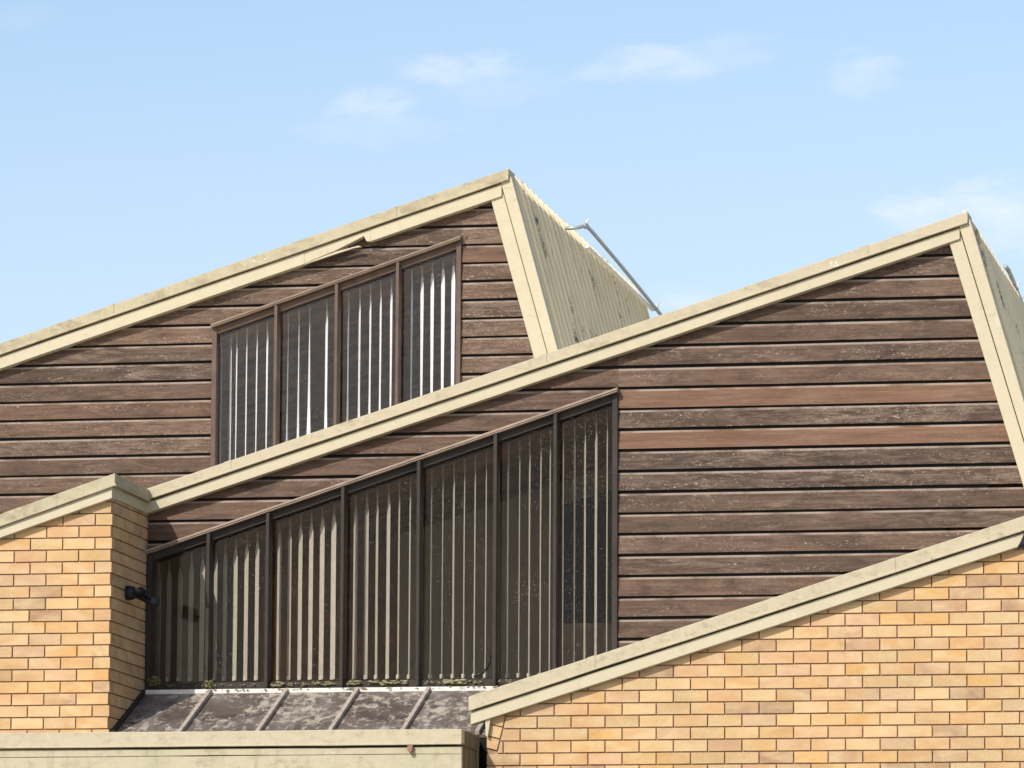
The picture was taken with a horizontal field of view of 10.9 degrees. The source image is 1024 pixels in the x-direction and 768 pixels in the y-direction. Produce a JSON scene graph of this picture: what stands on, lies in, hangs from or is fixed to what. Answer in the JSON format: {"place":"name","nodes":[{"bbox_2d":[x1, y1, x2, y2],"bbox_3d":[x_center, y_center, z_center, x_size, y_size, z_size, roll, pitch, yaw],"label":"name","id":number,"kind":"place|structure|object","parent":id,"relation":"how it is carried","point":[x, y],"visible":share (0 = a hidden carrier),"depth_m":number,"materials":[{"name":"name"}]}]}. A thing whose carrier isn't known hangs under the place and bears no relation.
{"place":"outdoors","nodes":[
{"label":"outdoors","id":0,"kind":"place"},
{"bbox_2d":[110,686,494,767],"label":"roof","id":1,"kind":"object","parent":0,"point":[274,709],"visible":0.58,"depth_m":38.67,"materials":[{"name":"grey metal"}]},
{"bbox_2d":[147,674,160,685],"bbox_3d":[-2.612,2.164,39.291,0.116,0.088,0.056,-1,-8,11],"label":"weed","id":2,"kind":"object","parent":1,"relation":"on","point":[154,681],"visible":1,"depth_m":39.29,"materials":[{"name":"green plant"}]},
{"bbox_2d":[205,680,215,687],"bbox_3d":[-2.200,2.188,39.208,0.087,0.068,0.045,2,-8,-10],"label":"weed","id":3,"kind":"object","parent":1,"relation":"on","point":[210,684],"visible":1,"depth_m":39.20,"materials":[{"name":"green plant"}]},
{"bbox_2d":[0,729,479,767],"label":"fascia","id":4,"kind":"structure","parent":1,"relation":"attached to","point":[432,748],"depth_m":37.20,"materials":[{"name":"beige paint"}]},
{"bbox_2d":[158,679,511,690],"bbox_3d":[-1.298,2.189,39.059,2.631,0.079,0.094,-1,-8,11],"label":"moss","id":5,"kind":"object","parent":1,"relation":"on","point":[444,681],"visible":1,"depth_m":39.01,"materials":[{"name":"green plant"}]},
{"bbox_2d":[0,168,653,513],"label":"timber bay","id":6,"kind":"object","parent":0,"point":[128,389],"visible":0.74,"depth_m":43.80,"materials":[{"name":"brown wood"}]},
{"bbox_2d":[210,236,461,466],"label":"window","id":7,"kind":"structure","parent":6,"relation":"in","point":[275,309],"depth_m":43.52,"materials":[{"name":"brown wood"}]},
{"bbox_2d":[218,251,455,464],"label":"vertical blind","id":8,"kind":"object","parent":6,"relation":"hanging from","point":[421,335],"visible":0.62,"depth_m":43.64,"materials":[{"name":"white fabric"}]},
{"bbox_2d":[565,219,661,314],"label":"roof pipe","id":9,"kind":"object","parent":6,"relation":"attached to","point":[584,225],"visible":0.98,"depth_m":47.16,"materials":[{"name":"metal"}]},
{"bbox_2d":[0,0,1023,342],"label":"sky","id":10,"kind":"structure","parent":0,"point":[715,148],"materials":[{"name":"blue"}]},
{"bbox_2d":[468,516,1023,767],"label":"brick wall","id":11,"kind":"structure","parent":0,"point":[915,659],"depth_m":37.08,"materials":[{"name":"beige brick"}]},
{"bbox_2d":[143,210,1023,738],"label":"timber bay","id":12,"kind":"object","parent":11,"relation":"on","point":[825,420],"visible":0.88,"depth_m":38.92,"materials":[{"name":"brown wood"}]},
{"bbox_2d":[145,388,618,689],"bbox_3d":[-0.957,1.141,39.197,3.516,2.160,0.134,-1,-8,11],"label":"window","id":13,"kind":"structure","parent":12,"relation":"in","point":[553,417],"depth_m":39.14,"materials":[{"name":"brown wood"}]},
{"bbox_2d":[155,404,611,681],"bbox_3d":[-0.935,1.154,39.373,3.453,2.018,0.087,-1,-8,11],"label":"vertical blind","id":14,"kind":"object","parent":12,"relation":"hanging from","point":[234,637],"visible":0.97,"depth_m":39.39,"materials":[{"name":"beige fabric"}]},
{"bbox_2d":[473,655,490,676],"bbox_3d":[-0.216,2.046,38.946,0.130,0.160,0.012,-1,-8,11],"label":"cable","id":15,"kind":"object","parent":12,"relation":"attached to","point":[485,669],"visible":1,"depth_m":38.94,"materials":[{"name":"black rubber"}]},
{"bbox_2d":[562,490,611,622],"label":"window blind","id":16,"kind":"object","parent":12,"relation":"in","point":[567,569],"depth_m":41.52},
{"bbox_2d":[1003,264,1023,299],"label":"roof pipe","id":17,"kind":"object","parent":12,"relation":"attached to","point":[1009,272],"visible":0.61,"depth_m":41.52,"materials":[{"name":"metal"}]},
{"bbox_2d":[1018,534,1023,549],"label":"wall lamp","id":18,"kind":"object","parent":11,"relation":"attached to","point":[1021,545],"visible":1,"depth_m":36.74,"materials":[{"name":"black metal"}]},
{"label":"ground","id":19,"kind":"structure","parent":0,"visible":0},
{"bbox_2d":[0,473,149,757],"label":"brick wall","id":20,"kind":"structure","parent":19,"relation":"on","point":[73,562],"depth_m":38.59,"materials":[{"name":"beige brick"}]},
{"bbox_2d":[124,586,159,608],"bbox_3d":[-2.684,1.534,38.855,0.242,0.168,0.240,-1,-8,11],"label":"flood lamp","id":21,"kind":"object","parent":20,"relation":"attached to","point":[132,592],"visible":1,"depth_m":38.88,"materials":[{"name":"black metal"}]}
]}

